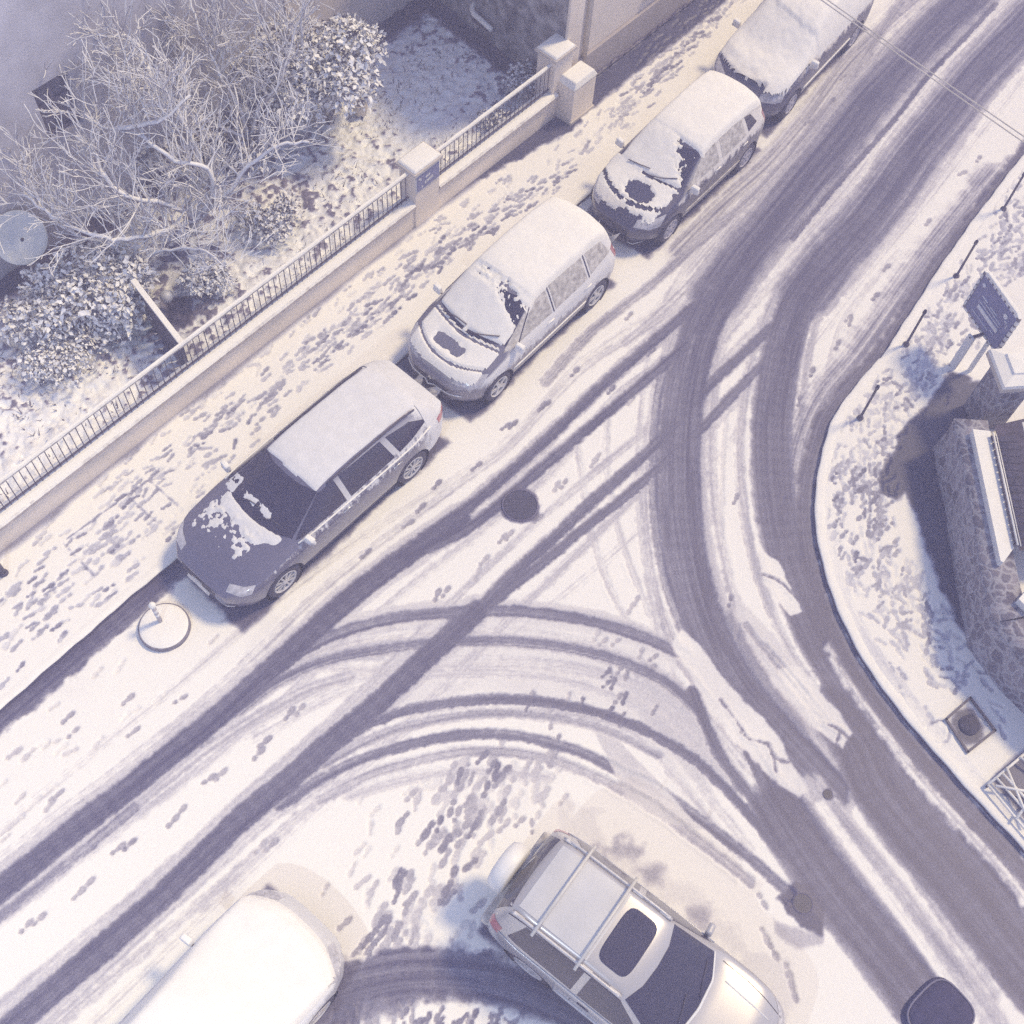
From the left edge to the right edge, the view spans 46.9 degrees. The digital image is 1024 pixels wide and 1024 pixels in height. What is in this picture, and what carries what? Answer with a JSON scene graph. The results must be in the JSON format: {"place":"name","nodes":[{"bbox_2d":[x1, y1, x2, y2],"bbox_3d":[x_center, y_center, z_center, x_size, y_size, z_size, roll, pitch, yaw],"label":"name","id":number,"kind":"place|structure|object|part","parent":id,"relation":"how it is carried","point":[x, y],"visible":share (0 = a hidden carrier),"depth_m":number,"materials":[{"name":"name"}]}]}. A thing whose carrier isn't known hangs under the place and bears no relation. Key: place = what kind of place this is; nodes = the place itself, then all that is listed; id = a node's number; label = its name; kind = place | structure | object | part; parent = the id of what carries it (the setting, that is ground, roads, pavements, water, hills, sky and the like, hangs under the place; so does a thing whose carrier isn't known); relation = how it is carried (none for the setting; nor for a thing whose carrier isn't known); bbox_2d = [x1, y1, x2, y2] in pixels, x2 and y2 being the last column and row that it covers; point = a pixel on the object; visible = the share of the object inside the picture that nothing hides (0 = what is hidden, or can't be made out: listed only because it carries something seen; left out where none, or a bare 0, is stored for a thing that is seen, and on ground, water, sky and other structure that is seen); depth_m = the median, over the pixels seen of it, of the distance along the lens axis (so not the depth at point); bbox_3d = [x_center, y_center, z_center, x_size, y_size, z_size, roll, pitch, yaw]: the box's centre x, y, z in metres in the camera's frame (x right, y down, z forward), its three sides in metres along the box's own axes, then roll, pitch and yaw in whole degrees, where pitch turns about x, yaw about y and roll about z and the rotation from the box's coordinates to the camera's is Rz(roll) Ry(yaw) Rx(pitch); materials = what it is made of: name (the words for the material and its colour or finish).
{"place":"outdoors","nodes":[
{"label":"outdoors","id":0,"kind":"place"},
{"bbox_2d":[0,0,692,504],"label":"garden ground","id":1,"kind":"structure","parent":0,"point":[420,32],"depth_m":22.18,"materials":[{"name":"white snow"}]},
{"bbox_2d":[0,257,82,344],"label":"leafy bush","id":2,"kind":"object","parent":1,"relation":"on","point":[42,280],"visible":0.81,"depth_m":19.99,"materials":[{"name":"white plant"}]},
{"bbox_2d":[12,318,113,388],"bbox_3d":[-7.659,-2.689,20.045,1.595,0.799,1.443,12,62,3],"label":"leafy bush","id":3,"kind":"object","parent":1,"relation":"on","point":[57,359],"visible":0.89,"depth_m":19.83,"materials":[{"name":"white plant"}]},
{"bbox_2d":[39,230,160,345],"bbox_3d":[-7.103,-3.815,20.352,2.105,1.387,2.070,0,62,-3],"label":"leafy bush","id":4,"kind":"object","parent":1,"relation":"on","point":[113,296],"visible":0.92,"depth_m":20.02,"materials":[{"name":"white plant"}]},
{"bbox_2d":[0,123,272,298],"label":"fruit tree","id":5,"kind":"object","parent":1,"relation":"on","point":[148,256],"visible":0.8,"depth_m":19.73,"materials":[{"name":"grey plant"}]},
{"bbox_2d":[71,0,214,136],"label":"fruit tree","id":6,"kind":"object","parent":1,"relation":"on","point":[174,50],"visible":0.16,"depth_m":20.49,"materials":[{"name":"white plant"}]},
{"bbox_2d":[130,278,187,364],"bbox_3d":[-5.912,-3.052,20.097,0.100,1.165,1.673,-33,68,-19],"label":"garden divider","id":7,"kind":"object","parent":1,"relation":"on","point":[165,330],"visible":0.74,"depth_m":19.82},
{"bbox_2d":[136,135,191,183],"bbox_3d":[-6.984,-6.992,22.168,2.166,1.232,2.062,0,62,-3],"label":"leafy bush","id":8,"kind":"object","parent":1,"relation":"on","point":[154,156],"visible":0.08,"depth_m":21.83,"materials":[{"name":"white plant"}]},
{"bbox_2d":[159,290,172,310],"bbox_3d":[-6.050,-3.676,20.784,0.240,0.595,0.238,0,62,-3],"label":"garden lamp","id":9,"kind":"object","parent":1,"relation":"on","point":[165,296],"visible":1,"depth_m":20.55,"materials":[{"name":"metal"}]},
{"bbox_2d":[0,0,344,274],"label":"fruit tree","id":10,"kind":"object","parent":1,"relation":"on","point":[172,104],"visible":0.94,"depth_m":19.49,"materials":[{"name":"grey plant"}]},
{"bbox_2d":[43,0,334,180],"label":"fruit tree","id":11,"kind":"object","parent":1,"relation":"on","point":[244,110],"visible":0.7,"depth_m":20.56,"materials":[{"name":"grey plant"}]},
{"bbox_2d":[175,255,238,298],"bbox_3d":[-5.435,-4.095,20.962,1.002,0.752,0.899,-33,68,-19],"label":"leafy bush","id":12,"kind":"object","parent":1,"relation":"on","point":[214,276],"visible":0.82,"depth_m":20.77,"materials":[{"name":"white plant"}]},
{"bbox_2d":[0,196,415,551],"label":"garden wall","id":13,"kind":"structure","parent":1,"relation":"on","point":[29,509],"depth_m":19.86,"materials":[{"name":"beige paint"}]},
{"bbox_2d":[0,172,408,511],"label":"railing","id":14,"kind":"object","parent":13,"relation":"on","point":[134,380],"visible":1,"depth_m":19.40,"materials":[{"name":"metal"}]},
{"bbox_2d":[188,112,277,177],"bbox_3d":[-5.306,-6.938,22.329,1.832,1.074,1.645,0,62,-3],"label":"leafy bush","id":15,"kind":"object","parent":1,"relation":"on","point":[228,136],"visible":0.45,"depth_m":22.11,"materials":[{"name":"white plant"}]},
{"bbox_2d":[140,0,335,113],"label":"fruit tree","id":16,"kind":"object","parent":1,"relation":"on","point":[244,62],"visible":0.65,"depth_m":20.85,"materials":[{"name":"white plant"}]},
{"bbox_2d":[226,40,299,101],"bbox_3d":[-4.763,-8.571,22.905,1.964,1.659,1.544,0,62,-3],"label":"leafy bush","id":17,"kind":"object","parent":1,"relation":"on","point":[251,73],"visible":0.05,"depth_m":22.30,"materials":[{"name":"white plant"}]},
{"bbox_2d":[234,188,300,247],"bbox_3d":[-4.508,-5.371,21.742,1.267,0.701,1.300,0,62,-3],"label":"leafy bush","id":18,"kind":"object","parent":1,"relation":"on","point":[259,221],"visible":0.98,"depth_m":21.56,"materials":[{"name":"white plant"}]},
{"bbox_2d":[245,12,388,133],"bbox_3d":[-3.617,-8.096,22.262,2.634,2.462,2.410,0,62,-3],"label":"leafy bush","id":19,"kind":"object","parent":1,"relation":"on","point":[337,64],"visible":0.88,"depth_m":21.59,"materials":[{"name":"white plant"}]},
{"bbox_2d":[353,98,367,117],"bbox_3d":[-3.004,-7.966,23.334,0.304,0.315,0.304,0,62,-3],"label":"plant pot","id":20,"kind":"object","parent":1,"relation":"on","point":[361,112],"visible":0.59,"depth_m":23.24,"materials":[{"name":"white plastic"}]},
{"bbox_2d":[395,141,442,226],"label":"gate pillar","id":21,"kind":"structure","parent":1,"relation":"on","point":[419,164],"depth_m":21.36,"materials":[{"name":"beige paint"}]},
{"bbox_2d":[470,2,493,42],"bbox_3d":[-0.489,-10.113,24.471,0.699,0.725,0.859,-37,70,-20],"label":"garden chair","id":22,"kind":"object","parent":1,"relation":"on","point":[479,20],"visible":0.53,"depth_m":24.10,"materials":[{"name":"white plastic"}]},
{"bbox_2d":[475,106,509,131],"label":"leafy bush","id":23,"kind":"object","parent":1,"relation":"on","point":[495,118],"visible":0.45,"depth_m":23.23,"materials":[{"name":"white plant"}]},
{"bbox_2d":[439,90,558,207],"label":"garden wall","id":24,"kind":"structure","parent":1,"relation":"on","point":[477,161],"depth_m":22.75,"materials":[{"name":"beige paint"}]},
{"bbox_2d":[436,63,552,174],"bbox_3d":[-0.343,-7.390,22.303,0.077,0.726,3.278,39,66,16],"label":"railing","id":25,"kind":"object","parent":24,"relation":"on","point":[456,136],"visible":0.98,"depth_m":22.21,"materials":[{"name":"metal"}]},
{"bbox_2d":[501,58,536,97],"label":"leafy bush","id":26,"kind":"object","parent":1,"relation":"on","point":[517,80],"visible":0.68,"depth_m":23.65,"materials":[{"name":"white plant"}]},
{"bbox_2d":[534,33,576,111],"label":"gate pillar","id":27,"kind":"structure","parent":1,"relation":"on","point":[556,50],"depth_m":22.68,"materials":[{"name":"beige paint"}]},
{"bbox_2d":[0,0,762,696],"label":"pavement","id":28,"kind":"structure","parent":0,"point":[86,554],"depth_m":20.66,"materials":[{"name":"white snow"}]},
{"bbox_2d":[0,564,8,576],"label":"street post","id":29,"kind":"object","parent":28,"relation":"on","point":[4,572],"visible":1,"depth_m":18.38,"materials":[{"name":"metal"}]},
{"bbox_2d":[555,61,596,125],"bbox_3d":[1.267,-8.357,23.496,0.480,1.020,0.740,39,66,16],"label":"meter box","id":30,"kind":"object","parent":28,"relation":"on","point":[576,90],"visible":1,"depth_m":23.26,"materials":[{"name":"beige paint"}]},
{"bbox_2d":[0,0,1023,1023],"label":"road","id":31,"kind":"structure","parent":0,"point":[384,732],"depth_m":18.03,"materials":[{"name":"white snow"}]},
{"bbox_2d":[118,890,343,1023],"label":"snow covered car","id":32,"kind":"object","parent":31,"relation":"on","point":[266,957],"visible":1,"depth_m":14.93,"materials":[{"name":"white snow"}]},
{"bbox_2d":[0,178,596,712],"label":"kerb","id":33,"kind":"structure","parent":31,"relation":"on","point":[84,632],"depth_m":18.19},
{"bbox_2d":[176,360,442,606],"bbox_3d":[-3.204,-0.563,18.834,2.085,1.548,4.850,39,66,16],"label":"estate car","id":34,"kind":"object","parent":31,"relation":"on","point":[273,514],"visible":1,"depth_m":18.24,"materials":[{"name":"grey paint"}]},
{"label":"front window","id":35,"kind":"part","parent":34,"relation":"part of","materials":[{"name":"white glass"}]},
{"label":"rear door window","id":36,"kind":"part","parent":34,"relation":"part of","materials":[{"name":"white glass"}]},
{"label":"front window","id":37,"kind":"part","parent":34,"relation":"part of","materials":[{"name":"black glass"}]},
{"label":"quarter window","id":38,"kind":"part","parent":34,"relation":"part of","materials":[{"name":"white glass"}]},
{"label":"rear door window","id":39,"kind":"part","parent":34,"relation":"part of","materials":[{"name":"black glass"}]},
{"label":"quarter window","id":40,"kind":"part","parent":34,"relation":"part of","materials":[{"name":"black glass"}]},
{"bbox_2d":[408,197,615,403],"bbox_3d":[-0.065,-3.717,20.628,2.045,1.728,4.370,38,66,16],"label":"people carrier","id":41,"kind":"object","parent":31,"relation":"on","point":[498,313],"visible":1,"depth_m":20.04,"materials":[{"name":"silver metal"}]},
{"bbox_2d":[436,278,458,301],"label":"vent window","id":42,"kind":"structure","parent":41,"relation":"in","point":[446,290],"depth_m":20.26,"materials":[{"name":"grey glass"}]},
{"bbox_2d":[504,311,525,352],"bbox_3d":[0.103,-3.031,19.815,0.112,0.409,0.772,29,64,12],"label":"vent window","id":43,"kind":"structure","parent":41,"relation":"in","point":[514,339],"depth_m":19.85,"materials":[{"name":"grey glass"}]},
{"bbox_2d":[521,290,551,339],"bbox_3d":[0.357,-3.329,19.941,0.210,0.481,0.830,38,66,16],"label":"front window","id":44,"kind":"structure","parent":41,"relation":"in","point":[541,309],"depth_m":20.00,"materials":[{"name":"grey glass"}]},
{"bbox_2d":[548,258,586,308],"bbox_3d":[0.968,-3.944,20.305,0.207,0.470,0.890,38,66,16],"label":"rear door window","id":45,"kind":"structure","parent":41,"relation":"in","point":[573,277],"depth_m":20.29,"materials":[{"name":"grey glass"}]},
{"bbox_2d":[585,242,608,273],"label":"quarter window","id":46,"kind":"structure","parent":41,"relation":"in","point":[596,254],"depth_m":20.61,"materials":[{"name":"grey glass"}]},
{"bbox_2d":[502,489,538,520],"bbox_3d":[0.135,-0.113,19.616,0.614,0.029,0.614,0,62,-3],"label":"manhole cover","id":47,"kind":"object","parent":31,"relation":"on","point":[519,503],"visible":1,"depth_m":19.61,"materials":[{"name":"metal"}]},
{"bbox_2d":[481,829,785,1023],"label":"off roader","id":48,"kind":"object","parent":31,"relation":"on","point":[593,935],"visible":1,"depth_m":15.04,"materials":[{"name":"silver paint"}]},
{"bbox_2d":[497,835,559,907],"bbox_3d":[0.230,4.712,15.476,0.201,0.430,1.201,35,65,14],"label":"rear window","id":49,"kind":"structure","parent":48,"relation":"in","point":[551,841],"depth_m":15.43,"materials":[{"name":"grey glass"}]},
{"bbox_2d":[508,928,583,988],"bbox_3d":[0.416,5.629,15.018,1.051,0.470,0.211,35,65,14],"label":"rear side window","id":50,"kind":"structure","parent":48,"relation":"in","point":[549,958],"depth_m":15.01,"materials":[{"name":"grey glass"}]},
{"bbox_2d":[577,978,632,1023],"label":"front window","id":51,"kind":"structure","parent":48,"relation":"in","point":[592,993],"depth_m":14.79,"materials":[{"name":"grey glass"}]},
{"bbox_2d":[577,839,640,890],"bbox_3d":[1.263,4.661,15.593,1.051,0.470,0.211,35,65,14],"label":"rear side window","id":52,"kind":"structure","parent":48,"relation":"in","point":[583,845],"depth_m":15.61,"materials":[{"name":"grey glass"}]},
{"bbox_2d":[646,891,709,940],"bbox_3d":[2.161,5.281,15.318,1.040,0.480,0.215,35,65,14],"label":"front window","id":53,"kind":"structure","parent":48,"relation":"in","point":[674,915],"depth_m":15.39,"materials":[{"name":"grey glass"}]},
{"bbox_2d":[712,0,873,119],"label":"snowed in car","id":54,"kind":"object","parent":31,"relation":"on","point":[775,57],"visible":0.94,"depth_m":23.56,"materials":[{"name":"grey paint"}]},
{"bbox_2d":[792,893,812,913],"bbox_3d":[4.132,5.570,16.790,0.297,0.029,0.297,0,62,-3],"label":"manhole cover","id":55,"kind":"object","parent":31,"relation":"on","point":[803,903],"visible":1,"depth_m":16.78,"materials":[{"name":"metal"}]},
{"bbox_2d":[823,789,832,798],"bbox_3d":[4.694,4.203,17.562,0.148,0.029,0.148,0,62,-3],"label":"manhole cover","id":56,"kind":"object","parent":31,"relation":"on","point":[827,794],"visible":1,"depth_m":17.55,"materials":[{"name":"metal"}]},
{"bbox_2d":[825,167,1023,834],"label":"pavement corner","id":57,"kind":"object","parent":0,"point":[888,541],"visible":0.65,"depth_m":19.77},
{"bbox_2d":[857,385,879,420],"bbox_3d":[6.131,-1.869,20.309,0.120,1.120,0.117,0,62,-3],"label":"bollard","id":58,"kind":"object","parent":57,"relation":"on","point":[860,417],"visible":1,"depth_m":20.31,"materials":[{"name":"metal"}]},
{"bbox_2d":[903,309,926,346],"bbox_3d":[7.218,-3.280,21.137,0.120,1.120,0.117,0,62,-3],"label":"bollard","id":59,"kind":"object","parent":57,"relation":"on","point":[907,343],"visible":1,"depth_m":21.15,"materials":[{"name":"metal"}]},
{"bbox_2d":[953,240,978,277],"bbox_3d":[8.448,-4.691,21.975,0.120,1.120,0.117,0,62,-3],"label":"bollard","id":60,"kind":"object","parent":57,"relation":"on","point":[956,275],"visible":1,"depth_m":21.96,"materials":[{"name":"metal"}]},
{"bbox_2d":[945,696,996,753],"bbox_3d":[7.000,3.248,18.061,0.703,0.057,0.625,-31,68,-18],"label":"tree pit frame","id":61,"kind":"object","parent":57,"relation":"on","point":[970,724],"visible":1,"depth_m":18.05,"materials":[{"name":"metal"}]},
{"bbox_2d":[932,418,1023,713],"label":"stone wall","id":62,"kind":"structure","parent":57,"relation":"on","point":[990,593],"depth_m":18.63,"materials":[{"name":"grey stone"}]},
{"bbox_2d":[991,422,1023,546],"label":"slat fence","id":63,"kind":"object","parent":62,"relation":"on","point":[1004,476],"visible":0.85,"depth_m":18.88,"materials":[{"name":"metal"}]},
{"bbox_2d":[949,270,1021,372],"bbox_3d":[8.110,-3.213,20.624,0.327,1.855,1.115,-17,64,-12],"label":"notice board","id":64,"kind":"object","parent":57,"relation":"on","point":[992,311],"visible":0.98,"depth_m":20.31,"materials":[{"name":"blue metal"}]},
{"bbox_2d":[964,347,1023,428],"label":"gate pillar","id":65,"kind":"structure","parent":57,"relation":"on","point":[996,396],"depth_m":19.88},
{"bbox_2d":[985,753,1023,828],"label":"barrier frame","id":66,"kind":"object","parent":57,"relation":"on","point":[1018,791],"visible":1,"depth_m":17.49,"materials":[{"name":"metal"}]},
{"bbox_2d":[1000,172,1023,210],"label":"bollard","id":67,"kind":"object","parent":57,"relation":"on","point":[1003,208],"visible":1,"depth_m":22.91,"materials":[{"name":"metal"}]},
{"bbox_2d":[827,0,1023,136],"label":"overhead wire","id":68,"kind":"object","parent":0,"point":[926,69],"visible":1,"depth_m":13.47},
{"bbox_2d":[995,419,1023,550],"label":"yard ground","id":69,"kind":"structure","parent":0,"point":[1013,428],"depth_m":19.79,"materials":[{"name":"white snow"}]},
{"label":"ground","id":70,"kind":"structure","parent":0,"visible":0},
{"bbox_2d":[138,603,190,651],"bbox_3d":[-5.361,1.784,18.223,0.790,0.175,0.790,0,62,-3],"label":"round planter","id":71,"kind":"object","parent":70,"relation":"on","point":[171,631],"visible":0.96,"depth_m":18.13,"materials":[{"name":"concrete"}]},
{"bbox_2d":[148,602,162,622],"bbox_3d":[-5.402,1.565,17.972,0.110,0.820,0.110,0,62,-3],"label":"marker post","id":72,"kind":"object","parent":71,"relation":"in","point":[152,605],"visible":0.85,"depth_m":17.80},
{"bbox_2d":[0,0,418,279],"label":"house","id":73,"kind":"structure","parent":70,"relation":"on","point":[34,39],"depth_m":19.93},
{"bbox_2d":[0,210,47,264],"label":"garden table","id":74,"kind":"object","parent":73,"relation":"attached to","point":[17,247],"visible":0.92,"depth_m":20.41,"materials":[{"name":"metal"}]},
{"bbox_2d":[32,74,79,137],"bbox_3d":[-7.647,-6.821,19.680,0.080,1.100,0.680,39,66,16],"label":"window","id":75,"kind":"structure","parent":73,"relation":"in","point":[55,91],"depth_m":19.67,"materials":[{"name":"grey glass"}]},
{"bbox_2d":[821,0,1023,142],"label":"overhead wire","id":76,"kind":"object","parent":73,"relation":"attached to","point":[923,72],"visible":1,"depth_m":13.59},
{"bbox_2d":[439,0,693,73],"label":"building","id":77,"kind":"structure","parent":70,"relation":"on","point":[600,33],"depth_m":23.77,"materials":[{"name":"beige paint"}]},
{"bbox_2d":[590,70,764,245],"bbox_3d":[3.088,-6.744,22.534,1.945,1.592,4.250,38,66,16],"label":"hatchback","id":78,"kind":"object","parent":70,"relation":"on","point":[669,166],"visible":1,"depth_m":21.99,"materials":[{"name":"white paint"}]},
{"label":"front window","id":79,"kind":"part","parent":78,"relation":"part of","materials":[{"name":"white glass"}]},
{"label":"rear door window","id":80,"kind":"part","parent":78,"relation":"part of","materials":[{"name":"white glass"}]},
{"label":"quarter window","id":81,"kind":"part","parent":78,"relation":"part of","materials":[{"name":"black glass"}]},
{"bbox_2d":[813,155,1023,852],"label":"kerb corner","id":82,"kind":"object","parent":70,"relation":"on","point":[997,815],"visible":1,"depth_m":19.35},
{"bbox_2d":[900,977,974,1023],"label":"street lamp","id":83,"kind":"object","parent":70,"relation":"on","point":[937,1000],"visible":1,"depth_m":10.87,"materials":[{"name":"metal"}]}
]}

